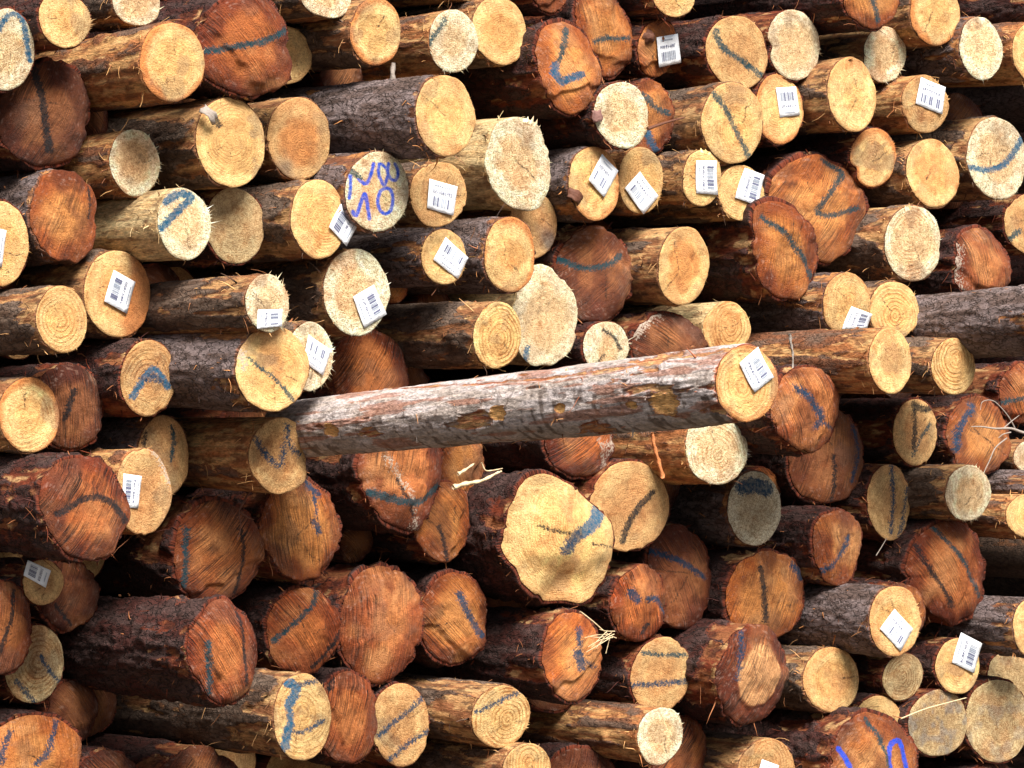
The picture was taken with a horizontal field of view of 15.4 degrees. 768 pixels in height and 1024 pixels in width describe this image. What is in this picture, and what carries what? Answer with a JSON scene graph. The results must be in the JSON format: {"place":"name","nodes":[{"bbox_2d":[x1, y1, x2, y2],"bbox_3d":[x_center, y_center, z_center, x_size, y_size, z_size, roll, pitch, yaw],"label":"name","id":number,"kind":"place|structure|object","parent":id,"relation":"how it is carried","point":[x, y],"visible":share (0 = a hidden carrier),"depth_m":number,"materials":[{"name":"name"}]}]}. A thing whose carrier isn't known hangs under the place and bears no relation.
{"place":"outdoors","nodes":[
{"label":"outdoors","id":0,"kind":"place"},
{"bbox_2d":[177,743,256,767],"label":"log","id":1,"kind":"object","parent":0,"point":[248,760],"visible":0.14,"depth_m":9.85,"materials":[{"name":"brown wood"}]},
{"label":"log","id":2,"kind":"object","parent":1,"relation":"on","visible":0},
{"bbox_2d":[100,580,341,673],"bbox_3d":[-1.307,0.614,10.601,0.250,0.252,2.620,0,0,-38],"label":"log","id":3,"kind":"object","parent":2,"relation":"on","point":[296,628],"visible":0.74,"depth_m":9.57,"materials":[{"name":"brown wood"}]},
{"bbox_2d":[172,475,342,584],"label":"log","id":4,"kind":"object","parent":3,"relation":"on","point":[300,528],"visible":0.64,"depth_m":9.57,"materials":[{"name":"brown wood"}]},
{"bbox_3d":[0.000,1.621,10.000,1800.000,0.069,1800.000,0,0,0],"label":"ground","id":5,"kind":"structure","parent":0,"visible":0},
{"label":"log","id":6,"kind":"object","parent":5,"relation":"on","visible":0},
{"bbox_2d":[702,730,794,767],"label":"log","id":7,"kind":"object","parent":6,"relation":"on","point":[729,750],"visible":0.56,"depth_m":10.53,"materials":[{"name":"brown wood"}]},
{"bbox_2d":[609,713,706,767],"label":"log","id":8,"kind":"object","parent":7,"relation":"on","point":[691,751],"visible":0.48,"depth_m":10.50,"materials":[{"name":"brown wood"}]},
{"bbox_2d":[630,618,788,732],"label":"log","id":9,"kind":"object","parent":8,"relation":"on","point":[737,675],"visible":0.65,"depth_m":10.38,"materials":[{"name":"brown wood"}]},
{"bbox_2d":[702,544,804,638],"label":"log","id":10,"kind":"object","parent":9,"relation":"on","point":[757,585],"visible":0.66,"depth_m":10.60,"materials":[{"name":"brown wood"}]},
{"bbox_2d":[668,464,781,549],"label":"log","id":11,"kind":"object","parent":10,"relation":"on","point":[746,512],"visible":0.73,"depth_m":10.58,"materials":[{"name":"brown wood"}]},
{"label":"log","id":12,"kind":"object","parent":5,"relation":"on","visible":0},
{"bbox_2d":[697,706,918,767],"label":"log","id":13,"kind":"object","parent":12,"relation":"on","point":[851,737],"visible":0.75,"depth_m":10.60,"materials":[{"name":"brown wood"}]},
{"bbox_2d":[775,640,858,715],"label":"log","id":14,"kind":"object","parent":13,"relation":"on","point":[823,680],"visible":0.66,"depth_m":10.63,"materials":[{"name":"brown wood"}]},
{"bbox_2d":[777,583,921,660],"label":"log","id":15,"kind":"object","parent":14,"relation":"on","point":[874,620],"visible":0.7,"depth_m":10.63,"materials":[{"name":"brown wood"}]},
{"bbox_2d":[705,505,862,586],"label":"log","id":16,"kind":"object","parent":15,"relation":"on","point":[821,545],"visible":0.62,"depth_m":10.71,"materials":[{"name":"brown wood"}]},
{"bbox_2d":[745,409,863,505],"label":"log","id":17,"kind":"object","parent":16,"relation":"on","point":[830,472],"visible":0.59,"depth_m":10.87,"materials":[{"name":"brown wood"}]},
{"bbox_2d":[866,337,975,396],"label":"log","id":18,"kind":"object","parent":17,"relation":"on","point":[948,367],"visible":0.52,"depth_m":10.56,"materials":[{"name":"brown wood"}]},
{"bbox_2d":[623,270,871,332],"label":"log","id":19,"kind":"object","parent":18,"relation":"on","point":[842,299],"visible":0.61,"depth_m":10.55,"materials":[{"name":"brown wood"}]},
{"bbox_2d":[612,196,818,304],"bbox_3d":[-0.074,-0.366,11.546,0.272,0.304,2.754,0,0,-38],"label":"log","id":20,"kind":"object","parent":19,"relation":"on","point":[765,249],"visible":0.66,"depth_m":10.48,"materials":[{"name":"brown wood"}]},
{"bbox_2d":[587,165,764,226],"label":"log","id":21,"kind":"object","parent":20,"relation":"on","point":[741,188],"visible":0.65,"depth_m":10.45,"materials":[{"name":"brown wood"}]},
{"bbox_2d":[659,81,762,164],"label":"log","id":22,"kind":"object","parent":21,"relation":"on","point":[722,122],"visible":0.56,"depth_m":10.39,"materials":[{"name":"brown wood"}]},
{"bbox_2d":[638,12,767,89],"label":"log","id":23,"kind":"object","parent":22,"relation":"on","point":[717,48],"visible":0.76,"depth_m":10.55,"materials":[{"name":"brown wood"}]},
{"bbox_2d":[734,149,868,266],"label":"log","id":24,"kind":"object","parent":20,"relation":"on","point":[825,196],"visible":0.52,"depth_m":10.75,"materials":[{"name":"brown wood"}]},
{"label":"log","id":25,"kind":"object","parent":5,"relation":"on","visible":0},
{"bbox_2d":[918,756,1008,767],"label":"log","id":26,"kind":"object","parent":25,"relation":"on","point":[934,762],"visible":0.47,"depth_m":11.27,"materials":[{"name":"brown wood"}]},
{"bbox_2d":[941,675,1023,765],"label":"log","id":27,"kind":"object","parent":26,"relation":"on","point":[994,711],"visible":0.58,"depth_m":11.19,"materials":[{"name":"brown wood"}]},
{"bbox_2d":[886,681,966,758],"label":"log","id":28,"kind":"object","parent":27,"relation":"on","point":[937,731],"visible":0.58,"depth_m":11.01,"materials":[{"name":"brown wood"}]},
{"bbox_2d":[907,628,981,699],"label":"log","id":29,"kind":"object","parent":28,"relation":"on","point":[951,665],"visible":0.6,"depth_m":11.05,"materials":[{"name":"brown wood"}]},
{"bbox_2d":[853,518,985,626],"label":"log","id":30,"kind":"object","parent":29,"relation":"on","point":[941,564],"visible":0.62,"depth_m":11.01,"materials":[{"name":"brown wood"}]},
{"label":"log","id":31,"kind":"object","parent":5,"relation":"on","visible":0},
{"bbox_2d":[0,706,82,767],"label":"log","id":32,"kind":"object","parent":31,"relation":"on","point":[33,739],"visible":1,"depth_m":9.13,"materials":[{"name":"brown wood"}]},
{"bbox_2d":[0,621,63,708],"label":"log","id":33,"kind":"object","parent":32,"relation":"on","point":[35,677],"visible":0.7,"depth_m":9.19,"materials":[{"name":"brown wood"}]},
{"bbox_2d":[0,557,63,618],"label":"log","id":34,"kind":"object","parent":33,"relation":"on","point":[41,580],"visible":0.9,"depth_m":9.09,"materials":[{"name":"brown wood"}]},
{"bbox_2d":[0,450,130,571],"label":"log","id":35,"kind":"object","parent":34,"relation":"on","point":[71,507],"visible":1,"depth_m":8.81,"materials":[{"name":"brown wood"}]},
{"bbox_2d":[0,376,62,457],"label":"log","id":36,"kind":"object","parent":35,"relation":"on","point":[29,417],"visible":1,"depth_m":8.92,"materials":[{"name":"brown wood"}]},
{"bbox_2d":[0,285,87,364],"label":"log","id":37,"kind":"object","parent":36,"relation":"on","point":[44,320],"visible":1,"depth_m":8.88,"materials":[{"name":"brown wood"}]},
{"bbox_2d":[0,362,103,454],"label":"log","id":38,"kind":"object","parent":35,"relation":"on","point":[73,387],"visible":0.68,"depth_m":9.11,"materials":[{"name":"brown wood"}]},
{"bbox_2d":[0,355,29,359],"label":"log","id":39,"kind":"object","parent":38,"relation":"on","point":[19,357],"visible":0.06,"depth_m":9.28,"materials":[{"name":"brown wood"}]},
{"bbox_2d":[0,168,96,266],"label":"log","id":40,"kind":"object","parent":39,"relation":"on","point":[57,208],"visible":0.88,"depth_m":9.06,"materials":[{"name":"brown wood"}]},
{"bbox_2d":[0,56,90,171],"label":"log","id":41,"kind":"object","parent":40,"relation":"on","point":[45,112],"visible":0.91,"depth_m":9.08,"materials":[{"name":"brown wood"}]},
{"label":"log","id":42,"kind":"object","parent":5,"relation":"on","visible":0},
{"bbox_2d":[80,738,138,767],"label":"log","id":43,"kind":"object","parent":42,"relation":"on","point":[97,757],"visible":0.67,"depth_m":9.30,"materials":[{"name":"brown wood"}]},
{"bbox_2d":[0,678,97,741],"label":"log","id":44,"kind":"object","parent":43,"relation":"on","point":[73,703],"visible":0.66,"depth_m":9.35,"materials":[{"name":"brown wood"}]},
{"bbox_2d":[57,594,257,707],"bbox_3d":[-1.624,0.650,10.116,0.242,0.303,2.954,0,0,-40],"label":"log","id":45,"kind":"object","parent":44,"relation":"on","point":[201,652],"visible":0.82,"depth_m":9.05,"materials":[{"name":"brown wood"}]},
{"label":"log","id":46,"kind":"object","parent":5,"relation":"on","visible":0},
{"bbox_2d":[81,732,237,767],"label":"log","id":47,"kind":"object","parent":46,"relation":"on","point":[142,752],"visible":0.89,"depth_m":9.44,"materials":[{"name":"brown wood"}]},
{"bbox_2d":[99,668,330,760],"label":"log","id":48,"kind":"object","parent":47,"relation":"on","point":[283,714],"visible":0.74,"depth_m":9.29,"materials":[{"name":"brown wood"}]},
{"bbox_2d":[99,592,131,597],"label":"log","id":49,"kind":"object","parent":48,"relation":"on","point":[110,594],"depth_m":9.83,"materials":[{"name":"brown wood"}]},
{"bbox_2d":[94,492,266,599],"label":"log","id":50,"kind":"object","parent":49,"relation":"on","point":[192,547],"visible":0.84,"depth_m":9.39,"materials":[{"name":"brown wood"}]},
{"bbox_2d":[175,414,306,494],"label":"log","id":51,"kind":"object","parent":50,"relation":"on","point":[265,455],"visible":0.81,"depth_m":9.24,"materials":[{"name":"brown wood"}]},
{"bbox_2d":[265,343,777,460],"bbox_3d":[-0.020,0.054,8.772,0.205,0.284,1.687,0,0,-40],"label":"log","id":52,"kind":"object","parent":51,"relation":"on","point":[707,386],"visible":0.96,"depth_m":8.53,"materials":[{"name":"brown wood"}]},
{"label":"log","id":53,"kind":"object","parent":5,"relation":"on","visible":0},
{"bbox_2d":[523,742,614,767],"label":"log","id":54,"kind":"object","parent":53,"relation":"on","point":[571,755],"visible":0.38,"depth_m":10.29,"materials":[{"name":"brown wood"}]},
{"bbox_2d":[516,699,683,767],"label":"log","id":55,"kind":"object","parent":54,"relation":"on","point":[640,733],"visible":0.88,"depth_m":10.25,"materials":[{"name":"brown wood"}]},
{"bbox_2d":[585,634,688,708],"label":"log","id":56,"kind":"object","parent":55,"relation":"on","point":[656,663],"visible":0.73,"depth_m":10.34,"materials":[{"name":"brown wood"}]},
{"bbox_2d":[526,558,666,642],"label":"log","id":57,"kind":"object","parent":56,"relation":"on","point":[632,607],"visible":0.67,"depth_m":10.26,"materials":[{"name":"brown wood"}]},
{"bbox_2d":[568,458,670,555],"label":"log","id":58,"kind":"object","parent":57,"relation":"on","point":[630,497],"visible":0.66,"depth_m":10.22,"materials":[{"name":"brown wood"}]},
{"bbox_2d":[612,521,710,629],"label":"log","id":59,"kind":"object","parent":56,"relation":"on","point":[676,557],"visible":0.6,"depth_m":10.46,"materials":[{"name":"brown wood"}]},
{"bbox_2d":[664,484,679,509],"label":"log","id":60,"kind":"object","parent":59,"relation":"on","point":[672,491],"visible":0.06,"depth_m":10.62,"materials":[{"name":"brown wood"}]},
{"bbox_2d":[467,362,838,456],"bbox_3d":[-0.148,0.082,11.332,0.324,0.292,2.987,0,0,-40],"label":"log","id":61,"kind":"object","parent":60,"relation":"on","point":[802,420],"visible":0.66,"depth_m":10.19,"materials":[{"name":"brown wood"}]},
{"bbox_2d":[423,307,707,376],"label":"log","id":62,"kind":"object","parent":61,"relation":"on","point":[652,333],"visible":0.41,"depth_m":10.34,"materials":[{"name":"brown wood"}]},
{"bbox_2d":[606,226,708,306],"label":"log","id":63,"kind":"object","parent":62,"relation":"on","point":[669,266],"visible":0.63,"depth_m":10.32,"materials":[{"name":"brown wood"}]},
{"bbox_2d":[611,423,751,485],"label":"log","id":64,"kind":"object","parent":60,"relation":"on","point":[714,455],"visible":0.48,"depth_m":10.19,"materials":[{"name":"brown wood"}]},
{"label":"log","id":65,"kind":"object","parent":54,"relation":"on","visible":0},
{"bbox_2d":[403,606,601,704],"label":"log","id":66,"kind":"object","parent":65,"relation":"on","point":[541,654],"visible":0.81,"depth_m":10.00,"materials":[{"name":"brown wood"}]},
{"bbox_2d":[329,469,614,609],"bbox_3d":[-0.760,0.415,10.972,0.419,0.405,2.753,0,0,-41],"label":"log","id":67,"kind":"object","parent":66,"relation":"on","point":[538,537],"visible":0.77,"depth_m":9.96,"materials":[{"name":"brown wood"}]},
{"bbox_2d":[441,444,484,492],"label":"log","id":68,"kind":"object","parent":67,"relation":"on","point":[458,458],"visible":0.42,"depth_m":10.03,"materials":[{"name":"brown wood"}]},
{"bbox_2d":[407,368,429,385],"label":"log","id":69,"kind":"object","parent":68,"relation":"on","point":[417,376],"visible":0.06,"depth_m":10.28,"materials":[{"name":"brown wood"}]},
{"bbox_2d":[397,294,450,303],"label":"log","id":70,"kind":"object","parent":69,"relation":"on","point":[417,298],"visible":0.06,"depth_m":10.12,"materials":[{"name":"brown wood"}]},
{"bbox_2d":[352,198,535,295],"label":"log","id":71,"kind":"object","parent":70,"relation":"on","point":[500,253],"visible":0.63,"depth_m":9.85,"materials":[{"name":"brown wood"}]},
{"bbox_2d":[399,113,552,213],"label":"log","id":72,"kind":"object","parent":71,"relation":"on","point":[503,160],"visible":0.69,"depth_m":9.91,"materials":[{"name":"brown wood"}]},
{"bbox_2d":[482,434,614,480],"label":"log","id":73,"kind":"object","parent":67,"relation":"on","point":[578,458],"visible":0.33,"depth_m":10.11,"materials":[{"name":"brown wood"}]},
{"bbox_2d":[423,318,631,371],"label":"log","id":74,"kind":"object","parent":73,"relation":"on","point":[597,341],"visible":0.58,"depth_m":10.23,"materials":[{"name":"brown wood"}]},
{"bbox_2d":[447,264,577,370],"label":"log","id":75,"kind":"object","parent":74,"relation":"on","point":[542,301],"visible":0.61,"depth_m":10.09,"materials":[{"name":"brown wood"}]},
{"bbox_2d":[534,223,633,321],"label":"log","id":76,"kind":"object","parent":74,"relation":"on","point":[590,265],"visible":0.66,"depth_m":10.25,"materials":[{"name":"brown wood"}]},
{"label":"log","id":77,"kind":"object","parent":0,"visible":0},
{"bbox_2d":[331,762,381,767],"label":"log","id":78,"kind":"object","parent":77,"relation":"on","point":[364,765],"visible":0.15,"depth_m":10.12,"materials":[{"name":"brown wood"}]},
{"bbox_2d":[361,681,429,767],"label":"log","id":79,"kind":"object","parent":78,"relation":"on","point":[403,722],"visible":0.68,"depth_m":9.84,"materials":[{"name":"brown wood"}]},
{"bbox_2d":[303,552,424,687],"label":"log","id":80,"kind":"object","parent":79,"relation":"on","point":[379,605],"visible":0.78,"depth_m":9.78,"materials":[{"name":"brown wood"}]},
{"bbox_2d":[380,738,550,767],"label":"log","id":81,"kind":"object","parent":78,"relation":"on","point":[438,753],"visible":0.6,"depth_m":9.88,"materials":[{"name":"brown wood"}]},
{"bbox_2d":[393,672,530,758],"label":"log","id":82,"kind":"object","parent":81,"relation":"on","point":[486,714],"visible":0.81,"depth_m":9.84,"materials":[{"name":"brown wood"}]},
{"bbox_2d":[329,564,487,667],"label":"log","id":83,"kind":"object","parent":82,"relation":"on","point":[453,601],"visible":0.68,"depth_m":9.96,"materials":[{"name":"brown wood"}]},
{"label":"log","id":84,"kind":"object","parent":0,"visible":0},
{"bbox_2d":[170,267,194,280],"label":"log","id":85,"kind":"object","parent":84,"relation":"on","point":[183,273],"visible":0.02,"depth_m":9.80,"materials":[{"name":"brown wood"}]},
{"bbox_2d":[141,186,264,268],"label":"log","id":86,"kind":"object","parent":85,"relation":"on","point":[237,236],"visible":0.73,"depth_m":9.36,"materials":[{"name":"brown wood"}]},
{"bbox_2d":[107,95,264,191],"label":"log","id":87,"kind":"object","parent":86,"relation":"on","point":[196,149],"visible":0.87,"depth_m":9.27,"materials":[{"name":"brown wood"}]},
{"bbox_2d":[35,17,204,111],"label":"log","id":88,"kind":"object","parent":87,"relation":"on","point":[159,63],"visible":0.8,"depth_m":9.05,"materials":[{"name":"brown wood"}]},
{"bbox_2d":[86,0,294,101],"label":"log","id":89,"kind":"object","parent":87,"relation":"on","point":[243,43],"visible":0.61,"depth_m":9.23,"materials":[{"name":"brown wood"}]},
{"bbox_2d":[196,178,356,272],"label":"log","id":90,"kind":"object","parent":85,"relation":"on","point":[303,219],"visible":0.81,"depth_m":9.38,"materials":[{"name":"brown wood"}]},
{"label":"log","id":91,"kind":"object","parent":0,"visible":0},
{"bbox_2d":[890,115,1023,202],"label":"log","id":92,"kind":"object","parent":91,"relation":"on","point":[987,152],"visible":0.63,"depth_m":11.09,"materials":[{"name":"brown wood"}]},
{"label":"log","id":93,"kind":"object","parent":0,"visible":0},
{"bbox_2d":[441,17,602,122],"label":"log","id":94,"kind":"object","parent":93,"relation":"on","point":[554,70],"visible":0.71,"depth_m":10.04,"materials":[{"name":"brown wood"}]},
{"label":"log","id":95,"kind":"object","parent":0,"visible":0},
{"bbox_2d":[426,327,911,393],"bbox_3d":[0.032,-0.052,11.399,0.200,0.201,3.118,0,0,-39],"label":"log","id":96,"kind":"object","parent":95,"relation":"on","point":[867,361],"visible":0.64,"depth_m":10.24,"materials":[{"name":"brown wood"}]},
{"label":"log","id":97,"kind":"object","parent":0,"visible":0},
{"bbox_2d":[869,284,1023,358],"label":"log","id":98,"kind":"object","parent":97,"relation":"on","point":[983,323],"visible":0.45,"depth_m":10.53,"materials":[{"name":"brown wood"}]},
{"bbox_2d":[815,203,939,286],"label":"log","id":99,"kind":"object","parent":98,"relation":"on","point":[899,243],"visible":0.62,"depth_m":10.81,"materials":[{"name":"brown wood"}]},
{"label":"log","id":100,"kind":"object","parent":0,"visible":0},
{"bbox_2d":[82,413,188,493],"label":"log","id":101,"kind":"object","parent":100,"relation":"on","point":[164,436],"visible":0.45,"depth_m":9.27,"materials":[{"name":"brown wood"}]},
{"bbox_2d":[0,333,174,420],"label":"log","id":102,"kind":"object","parent":101,"relation":"on","point":[143,387],"visible":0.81,"depth_m":9.13,"materials":[{"name":"brown wood"}]},
{"bbox_2d":[14,249,149,339],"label":"log","id":103,"kind":"object","parent":102,"relation":"on","point":[111,288],"visible":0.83,"depth_m":9.17,"materials":[{"name":"brown wood"}]},
{"bbox_2d":[92,184,218,264],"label":"log","id":104,"kind":"object","parent":103,"relation":"on","point":[171,224],"visible":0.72,"depth_m":9.13,"materials":[{"name":"brown wood"}]},
{"bbox_2d":[134,269,291,336],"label":"log","id":105,"kind":"object","parent":102,"relation":"on","point":[257,303],"visible":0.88,"depth_m":9.03,"materials":[{"name":"brown wood"}]},
{"bbox_2d":[85,327,310,417],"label":"log","id":106,"kind":"object","parent":101,"relation":"on","point":[266,373],"visible":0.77,"depth_m":9.05,"materials":[{"name":"brown wood"}]},
{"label":"log","id":107,"kind":"object","parent":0,"visible":0},
{"bbox_2d":[306,448,443,535],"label":"log","id":108,"kind":"object","parent":107,"relation":"on","point":[394,492],"visible":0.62,"depth_m":9.72,"materials":[{"name":"brown wood"}]},
{"bbox_2d":[296,329,408,400],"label":"log","id":109,"kind":"object","parent":108,"relation":"on","point":[374,361],"visible":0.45,"depth_m":9.73,"materials":[{"name":"brown wood"}]},
{"bbox_2d":[186,248,390,336],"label":"log","id":110,"kind":"object","parent":109,"relation":"on","point":[345,292],"visible":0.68,"depth_m":9.51,"materials":[{"name":"brown wood"}]},
{"bbox_2d":[243,150,408,235],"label":"log","id":111,"kind":"object","parent":110,"relation":"on","point":[371,188],"visible":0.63,"depth_m":9.46,"materials":[{"name":"brown wood"}]},
{"bbox_2d":[240,75,475,172],"bbox_3d":[-1.146,-0.658,10.501,0.212,0.263,2.977,0,0,-42],"label":"log","id":112,"kind":"object","parent":111,"relation":"on","point":[429,117],"visible":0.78,"depth_m":9.45,"materials":[{"name":"brown wood"}]},
{"bbox_2d":[374,297,521,375],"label":"log","id":113,"kind":"object","parent":109,"relation":"on","point":[449,335],"visible":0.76,"depth_m":9.69,"materials":[{"name":"brown wood"}]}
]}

